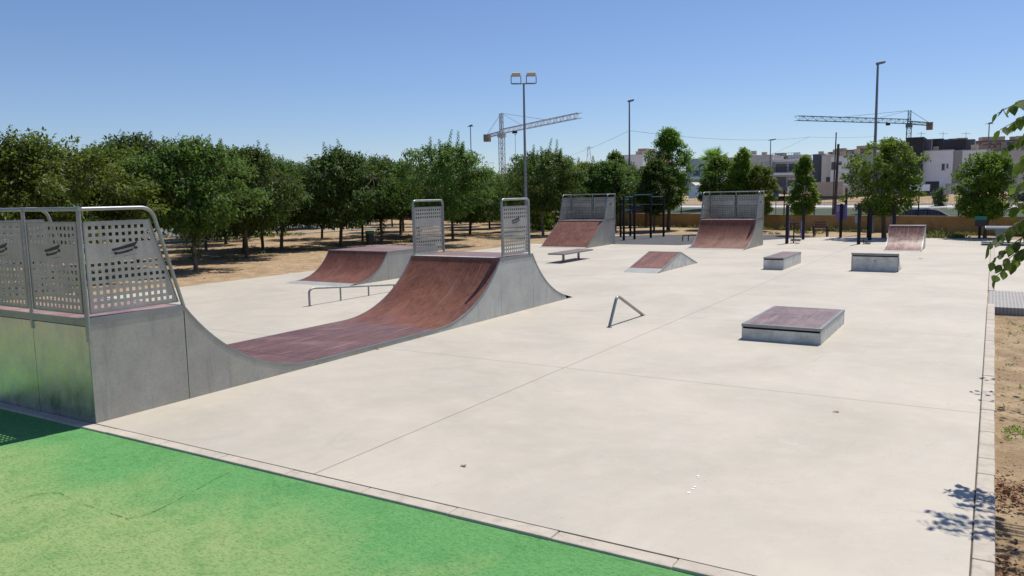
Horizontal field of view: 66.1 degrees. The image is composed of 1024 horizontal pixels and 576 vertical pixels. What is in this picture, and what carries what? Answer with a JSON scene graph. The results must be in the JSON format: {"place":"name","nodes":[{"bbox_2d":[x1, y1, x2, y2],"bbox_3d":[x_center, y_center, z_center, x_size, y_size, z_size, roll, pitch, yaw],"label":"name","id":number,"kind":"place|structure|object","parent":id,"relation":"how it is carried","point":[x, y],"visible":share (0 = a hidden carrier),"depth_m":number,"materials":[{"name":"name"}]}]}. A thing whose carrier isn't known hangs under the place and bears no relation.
{"place":"outdoors","nodes":[
{"label":"outdoors","id":0,"kind":"place"},
{"bbox_2d":[4,222,374,241],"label":"side road","id":1,"kind":"structure","parent":0,"point":[173,236],"depth_m":68.20,"materials":[{"name":"asphalt"}]},
{"bbox_2d":[0,409,695,575],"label":"rubber floor","id":2,"kind":"structure","parent":0,"point":[236,520],"depth_m":6.60,"materials":[{"name":"rubber"}]},
{"bbox_2d":[0,189,1023,575],"bbox_3d":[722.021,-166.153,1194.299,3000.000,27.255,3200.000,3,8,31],"label":"ground","id":3,"kind":"structure","parent":0,"point":[230,265],"depth_m":33.36,"materials":[{"name":"soil"}]},
{"bbox_2d":[23,147,105,243],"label":"mulberry tree","id":4,"kind":"object","parent":3,"relation":"on","point":[68,190],"visible":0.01,"depth_m":37.74,"materials":[{"name":"green plant"}]},
{"bbox_2d":[0,125,171,285],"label":"mulberry tree","id":5,"kind":"object","parent":3,"relation":"on","point":[17,154],"visible":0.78,"depth_m":25.18,"materials":[{"name":"green plant"}]},
{"bbox_2d":[36,140,205,270],"bbox_3d":[-15.435,-3.261,31.611,6.279,5.332,6.054,-3,7,-19],"label":"mulberry tree","id":6,"kind":"object","parent":3,"relation":"on","point":[97,200],"visible":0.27,"depth_m":30.37,"materials":[{"name":"green plant"}]},
{"bbox_2d":[79,129,192,262],"bbox_3d":[-16.459,-4.064,35.353,5.301,6.101,5.671,0,7,8],"label":"mulberry tree","id":7,"kind":"object","parent":3,"relation":"on","point":[146,143],"visible":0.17,"depth_m":34.32,"materials":[{"name":"green plant"}]},
{"bbox_2d":[179,152,208,250],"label":"mulberry tree","id":8,"kind":"object","parent":3,"relation":"on","point":[205,242],"depth_m":43.62,"materials":[{"name":"green plant"}]},
{"bbox_2d":[123,133,276,270],"bbox_3d":[-12.031,-3.309,30.748,4.968,5.490,5.315,-1,7,5],"label":"mulberry tree","id":9,"kind":"object","parent":3,"relation":"on","point":[203,218],"visible":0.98,"depth_m":29.72,"materials":[{"name":"green plant"}]},
{"bbox_2d":[192,138,306,258],"bbox_3d":[-12.428,-4.204,37.354,5.588,5.723,6.257,-4,7,-23],"label":"mulberry tree","id":10,"kind":"object","parent":3,"relation":"on","point":[261,161],"visible":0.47,"depth_m":36.24,"materials":[{"name":"green plant"}]},
{"bbox_2d":[208,167,317,253],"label":"mulberry tree","id":11,"kind":"object","parent":3,"relation":"on","point":[283,224],"visible":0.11,"depth_m":39.88,"materials":[{"name":"green plant"}]},
{"bbox_2d":[247,160,305,248],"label":"mulberry tree","id":12,"kind":"object","parent":3,"relation":"on","point":[262,242],"visible":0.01,"depth_m":44.00,"materials":[{"name":"green plant"}]},
{"bbox_2d":[235,148,349,247],"bbox_3d":[-12.521,-4.871,43.711,7.245,5.578,7.288,-7,9,-40],"label":"mulberry tree","id":13,"kind":"object","parent":3,"relation":"on","point":[289,167],"visible":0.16,"depth_m":43.01,"materials":[{"name":"green plant"}]},
{"bbox_2d":[158,226,433,243],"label":"footpath","id":14,"kind":"structure","parent":3,"relation":"on","point":[298,233],"depth_m":63.81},
{"bbox_2d":[305,166,336,238],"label":"mulberry tree","id":15,"kind":"object","parent":3,"relation":"on","point":[312,224],"visible":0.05,"depth_m":53.48,"materials":[{"name":"green plant"}]},
{"bbox_2d":[285,139,409,246],"bbox_3d":[-9.507,-5.307,44.653,7.675,6.127,7.868,-2,7,-10],"label":"mulberry tree","id":16,"kind":"object","parent":3,"relation":"on","point":[341,162],"visible":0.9,"depth_m":42.87,"materials":[{"name":"green plant"}]},
{"bbox_2d":[365,231,373,244],"bbox_3d":[-8.232,-2.920,45.590,0.507,0.790,0.507,3,8,31],"label":"litter bin","id":17,"kind":"object","parent":3,"relation":"on","point":[369,237],"visible":1,"depth_m":45.41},
{"bbox_2d":[328,163,411,241],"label":"mulberry tree","id":18,"kind":"object","parent":3,"relation":"on","point":[362,234],"visible":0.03,"depth_m":49.32,"materials":[{"name":"green plant"}]},
{"bbox_2d":[349,153,420,241],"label":"mulberry tree","id":19,"kind":"object","parent":3,"relation":"on","point":[396,212],"visible":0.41,"depth_m":47.21,"materials":[{"name":"green plant"}]},
{"bbox_2d":[393,161,428,234],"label":"mulberry tree","id":20,"kind":"object","parent":3,"relation":"on","point":[400,225],"depth_m":56.51,"materials":[{"name":"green plant"}]},
{"bbox_2d":[394,166,437,235],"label":"mulberry tree","id":21,"kind":"object","parent":3,"relation":"on","point":[408,212],"visible":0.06,"depth_m":52.81,"materials":[{"name":"green plant"}]},
{"bbox_2d":[376,129,498,226],"bbox_3d":[-3.972,-5.491,43.822,6.770,6.496,6.810,0,7,10],"label":"mulberry tree","id":22,"kind":"object","parent":3,"relation":"on","point":[451,176],"visible":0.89,"depth_m":42.51,"materials":[{"name":"green plant"}]},
{"bbox_2d":[404,162,488,238],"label":"mulberry tree","id":23,"kind":"object","parent":3,"relation":"on","point":[470,205],"visible":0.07,"depth_m":49.09,"materials":[{"name":"green plant"}]},
{"bbox_2d":[444,176,520,233],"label":"mulberry tree","id":24,"kind":"object","parent":3,"relation":"on","point":[484,213],"visible":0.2,"depth_m":55.19,"materials":[{"name":"green plant"}]},
{"bbox_2d":[473,168,508,228],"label":"mulberry tree","id":25,"kind":"object","parent":3,"relation":"on","point":[500,178],"visible":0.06,"depth_m":63.95,"materials":[{"name":"green plant"}]},
{"bbox_2d":[0,235,990,575],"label":"concrete slab","id":26,"kind":"structure","parent":3,"relation":"on","point":[572,413],"depth_m":9.96,"materials":[{"name":"concrete"}]},
{"bbox_2d":[0,198,570,422],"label":"mini ramp","id":27,"kind":"structure","parent":26,"relation":"on","point":[81,354],"depth_m":10.48,"materials":[{"name":"metal"}]},
{"bbox_2d":[308,284,394,305],"bbox_3d":[-4.024,-0.007,21.699,0.116,0.464,4.360,3,8,31],"label":"grind rail","id":28,"kind":"object","parent":26,"relation":"on","point":[312,288],"visible":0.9,"depth_m":20.85,"materials":[{"name":"metal"}]},
{"bbox_2d":[288,245,437,285],"bbox_3d":[-4.993,-0.821,26.787,2.636,0.952,4.798,3,8,31],"label":"quarter pipe","id":29,"kind":"object","parent":26,"relation":"on","point":[356,265],"visible":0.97,"depth_m":26.05,"materials":[{"name":"wood"}]},
{"bbox_2d":[3,249,990,575],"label":"joint filler","id":30,"kind":"object","parent":26,"relation":"on","point":[647,551],"visible":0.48,"depth_m":7.20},
{"bbox_2d":[511,72,536,249],"bbox_3d":[0.625,-6.015,37.639,1.215,8.464,0.487,-1,7,0],"label":"floodlight mast","id":31,"kind":"object","parent":26,"relation":"on","point":[517,74],"visible":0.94,"depth_m":37.40,"materials":[{"name":"metal"}]},
{"bbox_2d":[548,249,592,261],"bbox_3d":[2.402,-1.309,31.991,0.720,0.380,2.630,3,8,31],"label":"skate bench","id":32,"kind":"object","parent":26,"relation":"on","point":[573,251],"visible":1,"depth_m":31.69,"materials":[{"name":"metal"}]},
{"bbox_2d":[538,193,615,248],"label":"bank ramp","id":33,"kind":"structure","parent":26,"relation":"on","point":[578,233],"depth_m":41.02,"materials":[{"name":"metal"}]},
{"bbox_2d":[607,295,644,327],"bbox_3d":[2.422,0.414,16.613,0.116,0.632,1.886,3,8,31],"label":"triangle rail","id":34,"kind":"object","parent":26,"relation":"on","point":[625,302],"visible":1,"depth_m":16.12,"materials":[{"name":"metal"}]},
{"bbox_2d":[624,251,696,272],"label":"wedge ramp","id":35,"kind":"structure","parent":26,"relation":"on","point":[654,261],"depth_m":27.62,"materials":[{"name":"wood"}]},
{"bbox_2d":[686,191,764,249],"bbox_3d":[10.205,-3.284,37.738,2.780,2.677,3.832,3,8,31],"label":"quarter pipe","id":36,"kind":"object","parent":26,"relation":"on","point":[725,232],"visible":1,"depth_m":38.18,"materials":[{"name":"metal"}]},
{"bbox_2d":[763,251,800,269],"bbox_3d":[9.614,-0.986,27.936,0.682,0.413,2.812,3,8,31],"label":"grind box","id":37,"kind":"object","parent":26,"relation":"on","point":[783,260],"visible":1,"depth_m":26.92,"materials":[{"name":"grey"}]},
{"bbox_2d":[741,306,844,344],"bbox_3d":[5.430,0.682,15.080,1.382,0.288,2.512,3,8,31],"label":"manual pad","id":38,"kind":"object","parent":26,"relation":"on","point":[807,325],"visible":1,"depth_m":14.33,"materials":[{"name":"brown"}]},
{"bbox_2d":[785,205,803,243],"bbox_3d":[14.131,-3.223,39.663,1.064,1.920,0.780,-2,7,-9],"label":"fitness walker","id":39,"kind":"object","parent":26,"relation":"on","point":[787,230],"visible":1,"depth_m":39.33,"materials":[{"name":"grey paint"}]},
{"bbox_2d":[802,206,804,239],"bbox_3d":[15.685,-3.522,42.354,0.145,1.820,0.145,3,8,31],"label":"fitness post","id":40,"kind":"object","parent":26,"relation":"on","point":[803,223],"visible":1,"depth_m":42.30,"materials":[{"name":"metal"}]},
{"bbox_2d":[835,204,846,237],"bbox_3d":[18.056,-3.696,43.218,0.580,1.870,0.212,3,8,31],"label":"fitness sign","id":41,"kind":"object","parent":26,"relation":"on","point":[841,212],"visible":1,"depth_m":43.16,"materials":[{"name":"metal"}]},
{"bbox_2d":[857,205,870,243],"bbox_3d":[16.928,-3.050,37.830,0.587,1.900,0.277,3,8,31],"label":"fitness stepper","id":42,"kind":"object","parent":26,"relation":"on","point":[859,226],"visible":1,"depth_m":37.84,"materials":[{"name":"grey paint"}]},
{"bbox_2d":[851,206,887,239],"bbox_3d":[18.983,-3.470,41.716,1.643,1.740,1.790,-4,7,-22],"label":"fitness twister","id":43,"kind":"object","parent":26,"relation":"on","point":[869,226],"visible":0.94,"depth_m":40.83,"materials":[{"name":"grey paint"}]},
{"bbox_2d":[851,253,901,271],"bbox_3d":[12.101,-0.904,26.089,1.420,0.592,1.265,3,8,31],"label":"grind box","id":44,"kind":"object","parent":26,"relation":"on","point":[886,262],"visible":1,"depth_m":25.55,"materials":[{"name":"grey"}]},
{"bbox_2d":[890,206,896,224],"bbox_3d":[19.614,-3.343,40.540,0.316,1.740,0.166,10,13,59],"label":"fitness press","id":45,"kind":"object","parent":26,"relation":"on","point":[893,221],"visible":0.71,"depth_m":40.38,"materials":[{"name":"grey paint"}]},
{"bbox_2d":[883,225,925,251],"bbox_3d":[17.002,-2.158,34.063,1.436,1.042,2.818,3,8,31],"label":"quarter pipe","id":46,"kind":"object","parent":26,"relation":"on","point":[906,238],"visible":1,"depth_m":34.23,"materials":[{"name":"metal"}]},
{"bbox_2d":[0,238,994,575],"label":"kerb","id":47,"kind":"structure","parent":3,"relation":"on","point":[984,544],"depth_m":7.13,"materials":[{"name":"concrete"}]},
{"bbox_2d":[14,239,1023,552],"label":"pebbles","id":48,"kind":"object","parent":3,"relation":"on","point":[1000,331],"visible":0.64,"depth_m":12.64,"materials":[{"name":"stone"}]},
{"bbox_2d":[483,113,581,175],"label":"tower crane","id":49,"kind":"object","parent":3,"relation":"on","point":[487,137],"visible":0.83,"depth_m":217.76,"materials":[{"name":"grey"}]},
{"bbox_2d":[507,157,562,229],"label":"mulberry tree","id":50,"kind":"object","parent":3,"relation":"on","point":[531,214],"visible":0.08,"depth_m":58.74,"materials":[{"name":"green plant"}]},
{"bbox_2d":[489,138,589,235],"bbox_3d":[1.978,-6.651,52.466,6.780,6.506,6.820,1,7,18],"label":"mulberry tree","id":51,"kind":"object","parent":3,"relation":"on","point":[548,202],"visible":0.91,"depth_m":51.07,"materials":[{"name":"green plant"}]},
{"bbox_2d":[530,212,559,229],"bbox_3d":[2.222,-5.165,60.393,3.046,1.984,2.502,-8,9,-44],"label":"garden shrub","id":52,"kind":"object","parent":3,"relation":"on","point":[547,220],"visible":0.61,"depth_m":60.10,"materials":[{"name":"green plant"}]},
{"bbox_2d":[73,220,1023,259],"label":"weeds","id":53,"kind":"object","parent":3,"relation":"on","point":[936,234],"visible":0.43,"depth_m":48.53,"materials":[{"name":"green plant"}]},
{"bbox_2d":[93,239,1023,575],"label":"leaf litter","id":54,"kind":"object","parent":3,"relation":"on","point":[1007,489],"visible":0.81,"depth_m":7.13,"materials":[{"name":"plant"}]},
{"bbox_2d":[554,157,579,219],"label":"mulberry tree","id":55,"kind":"object","parent":3,"relation":"on","point":[564,191],"visible":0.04,"depth_m":62.92,"materials":[{"name":"green plant"}]},
{"bbox_2d":[564,161,596,218],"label":"street tree","id":56,"kind":"object","parent":3,"relation":"on","point":[582,164],"visible":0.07,"depth_m":59.12,"materials":[{"name":"green plant"}]},
{"bbox_2d":[572,155,641,216],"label":"mulberry tree","id":57,"kind":"object","parent":3,"relation":"on","point":[601,174],"visible":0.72,"depth_m":54.10,"materials":[{"name":"green plant"}]},
{"bbox_2d":[599,149,634,229],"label":"street tree","id":58,"kind":"object","parent":3,"relation":"on","point":[612,155],"visible":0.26,"depth_m":56.56,"materials":[{"name":"green plant"}]},
{"bbox_2d":[605,158,639,212],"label":"mulberry tree","id":59,"kind":"object","parent":3,"relation":"on","point":[632,166],"visible":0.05,"depth_m":66.13,"materials":[{"name":"green plant"}]},
{"bbox_2d":[628,99,633,227],"bbox_3d":[9.210,-9.572,60.819,0.491,9.808,0.277,3,8,31],"label":"street lamp","id":60,"kind":"object","parent":3,"relation":"on","point":[629,101],"visible":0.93,"depth_m":60.62,"materials":[{"name":"metal"}]},
{"bbox_2d":[569,131,871,162],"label":"overhead wire","id":61,"kind":"object","parent":60,"relation":"attached to","point":[758,159],"visible":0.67,"depth_m":84.69,"materials":[{"name":"grey paint"}]},
{"bbox_2d":[631,165,654,226],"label":"street tree","id":62,"kind":"object","parent":3,"relation":"on","point":[638,171],"visible":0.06,"depth_m":62.09,"materials":[{"name":"green plant"}]},
{"bbox_2d":[621,148,673,168],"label":"hill house","id":63,"kind":"structure","parent":3,"relation":"on","point":[638,157],"depth_m":201.54,"materials":[{"name":"stone"}]},
{"bbox_2d":[635,156,679,231],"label":"street tree","id":64,"kind":"object","parent":3,"relation":"on","point":[654,173],"visible":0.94,"depth_m":53.34,"materials":[{"name":"green plant"}]},
{"bbox_2d":[643,126,696,229],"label":"street tree","id":65,"kind":"object","parent":3,"relation":"on","point":[670,142],"visible":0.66,"depth_m":55.55,"materials":[{"name":"green plant"}]},
{"bbox_2d":[687,182,701,197],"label":"garden shed","id":66,"kind":"structure","parent":3,"relation":"on","point":[694,191],"depth_m":111.70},
{"bbox_2d":[686,155,727,195],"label":"pale house","id":67,"kind":"structure","parent":3,"relation":"on","point":[694,175],"depth_m":119.08,"materials":[{"name":"paint"}]},
{"bbox_2d":[393,212,1023,235],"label":"boundary wall","id":68,"kind":"structure","parent":3,"relation":"on","point":[951,224],"depth_m":50.08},
{"bbox_2d":[681,188,1021,215],"bbox_3d":[20.552,-5.527,50.826,0.091,1.620,29.341,-6,8,-37],"label":"fence","id":69,"kind":"object","parent":68,"relation":"on","point":[853,213],"visible":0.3,"depth_m":49.83,"materials":[{"name":"metal"}]},
{"bbox_2d":[615,235,812,244],"bbox_3d":[10.161,-2.723,44.665,12.600,0.104,10.300,3,8,31],"label":"rubber pad","id":70,"kind":"object","parent":3,"relation":"on","point":[658,240],"visible":0.34,"depth_m":44.44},
{"bbox_2d":[619,193,664,240],"bbox_3d":[7.043,-4.255,46.436,2.610,2.650,4.310,3,8,31],"label":"pull up frame","id":71,"kind":"object","parent":70,"relation":"on","point":[623,199],"visible":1,"depth_m":46.67,"materials":[{"name":"black paint"}]},
{"bbox_2d":[694,154,740,214],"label":"street tree","id":72,"kind":"object","parent":3,"relation":"on","point":[713,173],"visible":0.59,"depth_m":54.98,"materials":[{"name":"green plant"}]},
{"bbox_2d":[721,146,756,215],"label":"street tree","id":73,"kind":"object","parent":3,"relation":"on","point":[742,156],"visible":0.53,"depth_m":53.64,"materials":[{"name":"green plant"}]},
{"bbox_2d":[746,162,782,215],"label":"street tree","id":74,"kind":"object","parent":3,"relation":"on","point":[762,180],"visible":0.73,"depth_m":52.24,"materials":[{"name":"green plant"}]},
{"bbox_2d":[508,208,1023,216],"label":"grass verge","id":75,"kind":"object","parent":3,"relation":"on","point":[828,211],"depth_m":104.93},
{"bbox_2d":[738,151,811,194],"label":"terraced house","id":76,"kind":"structure","parent":3,"relation":"on","point":[783,168],"depth_m":150.41,"materials":[{"name":"paint"}]},
{"bbox_2d":[776,177,785,186],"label":"window","id":77,"kind":"structure","parent":76,"relation":"in","point":[781,181],"depth_m":150.78,"materials":[{"name":"glass"}]},
{"bbox_2d":[776,164,786,172],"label":"window","id":78,"kind":"structure","parent":76,"relation":"in","point":[778,170],"depth_m":150.56,"materials":[{"name":"glass"}]},
{"bbox_2d":[784,154,821,217],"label":"street tree","id":79,"kind":"object","parent":3,"relation":"on","point":[802,166],"visible":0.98,"depth_m":46.24,"materials":[{"name":"green plant"}]},
{"bbox_2d":[813,221,828,236],"bbox_3d":[17.528,-3.359,44.673,0.760,0.880,0.510,3,8,31],"label":"park bench","id":80,"kind":"object","parent":3,"relation":"on","point":[820,226],"visible":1,"depth_m":44.51,"materials":[{"name":"brown wood"}]},
{"bbox_2d":[832,132,836,214],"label":"utility pole","id":81,"kind":"object","parent":3,"relation":"on","point":[834,174],"visible":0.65,"depth_m":71.87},
{"bbox_2d":[833,144,839,214],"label":"utility pole","id":82,"kind":"object","parent":3,"relation":"on","point":[836,182],"visible":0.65,"depth_m":69.96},
{"bbox_2d":[813,182,871,195],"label":"garden wall","id":83,"kind":"structure","parent":3,"relation":"on","point":[827,186],"depth_m":134.13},
{"bbox_2d":[812,149,877,191],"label":"modern house","id":84,"kind":"structure","parent":3,"relation":"on","point":[823,165],"depth_m":145.77,"materials":[{"name":"paint"}]},
{"bbox_2d":[846,146,869,153],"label":"ridge house","id":85,"kind":"structure","parent":3,"relation":"on","point":[861,148],"depth_m":382.22,"materials":[{"name":"white glass"}]},
{"bbox_2d":[794,110,933,137],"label":"tower crane","id":86,"kind":"object","parent":3,"relation":"on","point":[929,125],"visible":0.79,"depth_m":213.08,"materials":[{"name":"teal"}]},
{"bbox_2d":[872,61,885,232],"bbox_3d":[21.748,-8.306,46.804,0.521,10.099,0.277,3,8,31],"label":"street lamp","id":87,"kind":"object","parent":3,"relation":"on","point":[876,105],"visible":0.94,"depth_m":46.60,"materials":[{"name":"metal"}]},
{"bbox_2d":[838,136,930,237],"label":"street tree","id":88,"kind":"object","parent":3,"relation":"on","point":[898,177],"visible":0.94,"depth_m":41.41,"materials":[{"name":"green plant"}]},
{"bbox_2d":[930,186,948,205],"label":"garden shrub","id":89,"kind":"object","parent":3,"relation":"on","point":[940,200],"visible":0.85,"depth_m":107.76,"materials":[{"name":"green plant"}]},
{"bbox_2d":[921,181,962,193],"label":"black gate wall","id":90,"kind":"structure","parent":3,"relation":"on","point":[934,185],"depth_m":115.09,"materials":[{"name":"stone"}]},
{"bbox_2d":[904,132,1023,191],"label":"white house row","id":91,"kind":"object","parent":3,"relation":"on","point":[947,157],"visible":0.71,"depth_m":136.01,"materials":[{"name":"stone"}]},
{"bbox_2d":[975,211,986,238],"bbox_3d":[24.141,-3.248,40.568,0.540,1.470,0.460,3,8,31],"label":"litter bin","id":92,"kind":"object","parent":3,"relation":"on","point":[980,220],"visible":0.96,"depth_m":40.41,"materials":[{"name":"metal"}]},
{"bbox_2d":[978,137,990,143],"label":"ridge house","id":93,"kind":"structure","parent":3,"relation":"on","point":[980,139],"depth_m":364.41,"materials":[{"name":"white glass"}]},
{"bbox_2d":[948,149,1022,237],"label":"street tree","id":94,"kind":"object","parent":3,"relation":"on","point":[992,167],"visible":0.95,"depth_m":40.40,"materials":[{"name":"green plant"}]},
{"bbox_2d":[982,144,1001,150],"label":"ridge house","id":95,"kind":"structure","parent":3,"relation":"on","point":[996,147],"depth_m":339.25,"materials":[{"name":"brown glass"}]},
{"bbox_2d":[981,136,1015,150],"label":"ridge house","id":96,"kind":"structure","parent":3,"relation":"on","point":[1002,141],"depth_m":338.66,"materials":[{"name":"brown glass"}]},
{"bbox_2d":[985,100,1023,288],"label":"foreground tree","id":97,"kind":"object","parent":3,"relation":"on","point":[1014,264],"visible":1,"depth_m":7.44,"materials":[{"name":"green plant"}]},
{"bbox_2d":[988,291,1023,315],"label":"tactile paving","id":98,"kind":"structure","parent":3,"relation":"on","point":[1011,303],"depth_m":18.24,"materials":[{"name":"concrete"}]},
{"bbox_2d":[1001,321,1023,440],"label":"planter weeds","id":99,"kind":"object","parent":3,"relation":"on","point":[1013,427],"visible":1,"depth_m":9.23,"materials":[{"name":"green plant"}]},
{"bbox_2d":[1003,163,1023,213],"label":"foreground tree","id":100,"kind":"object","parent":3,"relation":"on","point":[1011,200],"visible":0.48,"depth_m":10.97,"materials":[{"name":"green plant"}]},
{"bbox_2d":[0,0,1023,174],"label":"sky","id":101,"kind":"structure","parent":0,"point":[381,77],"materials":[{"name":"blue"}]},
{"bbox_2d":[680,205,1017,207],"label":"pavement","id":102,"kind":"structure","parent":0,"point":[933,206],"depth_m":111.01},
{"bbox_2d":[682,203,1022,204],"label":"road","id":103,"kind":"structure","parent":0,"point":[859,203],"depth_m":118.61,"materials":[{"name":"asphalt"}]},
{"bbox_2d":[910,184,929,190],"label":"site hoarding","id":104,"kind":"object","parent":103,"relation":"on","point":[925,187],"visible":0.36,"depth_m":112.32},
{"bbox_2d":[1015,189,1023,201],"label":"hedge wall","id":105,"kind":"structure","parent":103,"relation":"on","point":[1019,198],"depth_m":104.86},
{"bbox_2d":[995,239,1023,291],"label":"pavement","id":106,"kind":"structure","parent":0,"point":[1014,281],"depth_m":23.15,"materials":[{"name":"concrete"}]},
{"bbox_2d":[981,226,1023,245],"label":"picnic table","id":107,"kind":"object","parent":106,"relation":"on","point":[999,229],"visible":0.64,"depth_m":35.87,"materials":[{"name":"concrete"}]},
{"label":"road","id":108,"kind":"structure","parent":0,"visible":0},
{"bbox_2d":[625,205,644,212],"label":"parked car","id":109,"kind":"object","parent":108,"relation":"on","point":[639,209],"visible":0.15,"depth_m":93.97,"materials":[{"name":"grey paint"}]},
{"bbox_2d":[694,145,727,198],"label":"palm tree","id":110,"kind":"object","parent":108,"relation":"on","point":[712,152],"visible":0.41,"depth_m":70.95,"materials":[{"name":"green plant"}]},
{"bbox_2d":[901,208,949,215],"bbox_3d":[29.784,-4.900,55.895,4.488,1.564,2.000,3,8,31],"label":"parked car","id":111,"kind":"object","parent":108,"relation":"on","point":[925,211],"visible":0.1,"depth_m":55.48,"materials":[{"name":"grey paint"}]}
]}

